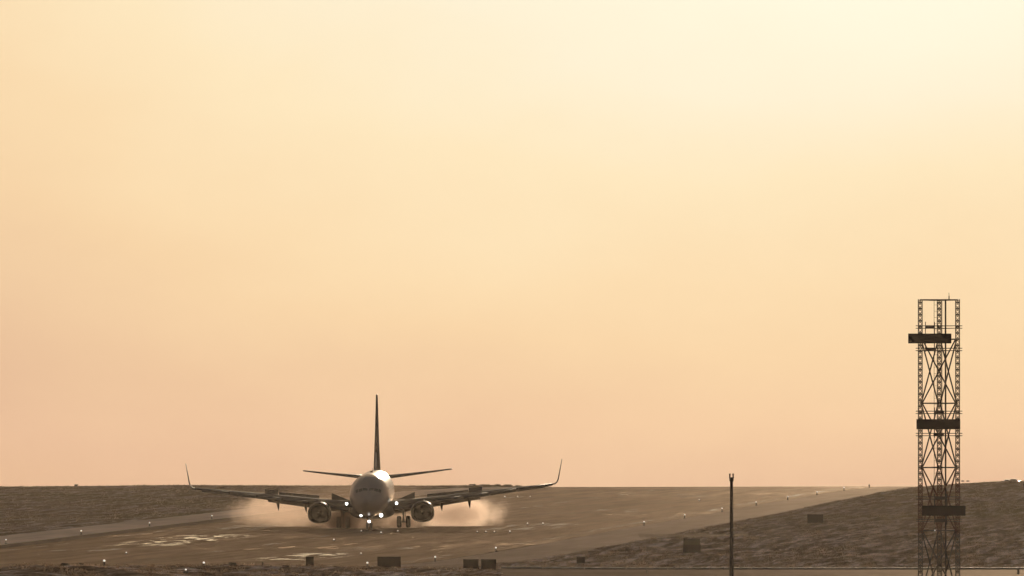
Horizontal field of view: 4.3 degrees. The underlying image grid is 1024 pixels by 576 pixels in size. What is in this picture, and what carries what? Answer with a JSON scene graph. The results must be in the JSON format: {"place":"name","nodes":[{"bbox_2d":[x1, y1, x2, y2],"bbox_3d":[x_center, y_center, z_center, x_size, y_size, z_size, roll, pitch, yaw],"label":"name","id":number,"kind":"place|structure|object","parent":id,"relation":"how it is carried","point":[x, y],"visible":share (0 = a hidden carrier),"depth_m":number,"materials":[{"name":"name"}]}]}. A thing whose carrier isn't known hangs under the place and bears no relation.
{"place":"outdoors","nodes":[
{"label":"outdoors","id":0,"kind":"place"},
{"bbox_2d":[0,480,1023,575],"bbox_3d":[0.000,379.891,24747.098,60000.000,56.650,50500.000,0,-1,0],"label":"ground","id":1,"kind":"structure","parent":0,"point":[972,501],"depth_m":1264.19,"materials":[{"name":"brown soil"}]},
{"bbox_2d":[0,487,512,544],"bbox_3d":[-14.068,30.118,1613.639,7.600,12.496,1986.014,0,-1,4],"label":"runway shoulder","id":2,"kind":"object","parent":1,"relation":"on","point":[43,535],"visible":0.3,"depth_m":1344.07},
{"bbox_2d":[306,557,313,565],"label":"airfield sign","id":3,"kind":"object","parent":1,"relation":"on","point":[309,561],"visible":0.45,"depth_m":967.74,"materials":[{"name":"brown metal"}]},
{"bbox_2d":[377,557,400,567],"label":"airfield sign","id":4,"kind":"object","parent":1,"relation":"on","point":[391,562],"visible":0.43,"depth_m":967.74,"materials":[{"name":"brown metal"}]},
{"bbox_2d":[0,486,890,567],"bbox_3d":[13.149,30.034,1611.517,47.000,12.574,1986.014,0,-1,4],"label":"runway","id":5,"kind":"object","parent":1,"relation":"on","point":[450,530],"visible":0.6,"depth_m":1258.96,"materials":[{"name":"grey asphalt"}]},
{"bbox_2d":[130,535,233,544],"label":"puddle","id":6,"kind":"object","parent":5,"relation":"on","point":[187,538],"visible":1,"depth_m":1206.33,"materials":[{"name":"beige liquid"}]},
{"bbox_2d":[0,488,503,548],"bbox_3d":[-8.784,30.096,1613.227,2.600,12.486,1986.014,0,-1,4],"label":"runway edge","id":7,"kind":"object","parent":5,"relation":"on","point":[137,530],"visible":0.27,"depth_m":1286.59,"materials":[{"name":"concrete"}]},
{"bbox_2d":[264,553,341,559],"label":"puddle","id":8,"kind":"object","parent":5,"relation":"on","point":[303,555],"visible":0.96,"depth_m":1099.69,"materials":[{"name":"beige liquid"}]},
{"bbox_2d":[186,394,561,529],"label":"airliner","id":9,"kind":"object","parent":5,"relation":"on","point":[371,495],"visible":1,"depth_m":1279.04,"materials":[{"name":"white paint"}]},
{"bbox_2d":[8,486,878,564],"bbox_3d":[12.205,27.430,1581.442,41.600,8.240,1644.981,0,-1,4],"label":"runway markings","id":10,"kind":"object","parent":5,"relation":"on","point":[369,530],"visible":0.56,"depth_m":1284.67,"materials":[{"name":"paint"}]},
{"bbox_2d":[463,559,478,568],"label":"airfield sign","id":11,"kind":"object","parent":1,"relation":"on","point":[473,563],"visible":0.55,"depth_m":947.74,"materials":[{"name":"brown metal"}]},
{"bbox_2d":[481,559,495,569],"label":"airfield sign","id":12,"kind":"object","parent":1,"relation":"on","point":[488,564],"visible":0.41,"depth_m":947.74,"materials":[{"name":"brown metal"}]},
{"bbox_2d":[576,557,584,564],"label":"airfield sign","id":13,"kind":"object","parent":1,"relation":"on","point":[580,560],"visible":1,"depth_m":1014.73,"materials":[{"name":"brown metal"}]},
{"bbox_2d":[401,486,917,567],"bbox_3d":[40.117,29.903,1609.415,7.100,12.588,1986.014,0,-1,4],"label":"runway shoulder","id":14,"kind":"object","parent":1,"relation":"on","point":[583,543],"visible":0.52,"depth_m":1262.40},
{"bbox_2d":[401,546,527,564],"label":"pavement joint","id":15,"kind":"object","parent":14,"relation":"on","point":[471,555],"visible":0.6,"depth_m":1097.41,"materials":[{"name":"concrete"}]},
{"bbox_2d":[683,538,700,552],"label":"airfield sign","id":16,"kind":"object","parent":1,"relation":"on","point":[691,545],"visible":1,"depth_m":1111.68,"materials":[{"name":"brown metal"}]},
{"bbox_2d":[729,474,733,575],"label":"lamp pole","id":17,"kind":"object","parent":1,"relation":"on","point":[731,556],"visible":1,"depth_m":699.82,"materials":[{"name":"metal"}]},
{"bbox_2d":[501,567,1023,569],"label":"kerb","id":18,"kind":"structure","parent":1,"relation":"on","point":[610,568],"depth_m":970.01,"materials":[{"name":"concrete"}]},
{"bbox_2d":[807,514,822,523],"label":"airfield sign","id":19,"kind":"object","parent":1,"relation":"on","point":[814,518],"visible":1,"depth_m":1299.73,"materials":[{"name":"brown metal"}]},
{"bbox_2d":[908,296,965,575],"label":"lattice tower","id":20,"kind":"structure","parent":1,"relation":"on","point":[939,424],"depth_m":699.88,"materials":[{"name":"dark weathered steel"},{"name":"weathered galvanised steel"},{"name":"red steel"}]},
{"bbox_2d":[0,0,1023,486],"label":"sky","id":21,"kind":"structure","parent":0,"point":[624,243],"materials":[{"name":"orange"}]},
{"bbox_2d":[638,534,748,536],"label":"taxiway spur","id":22,"kind":"structure","parent":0,"point":[673,535],"depth_m":1226.31,"materials":[{"name":"concrete"}]},
{"bbox_2d":[500,569,1023,575],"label":"service road","id":23,"kind":"structure","parent":0,"point":[549,572],"depth_m":934.60,"materials":[{"name":"grey asphalt"}]}
]}

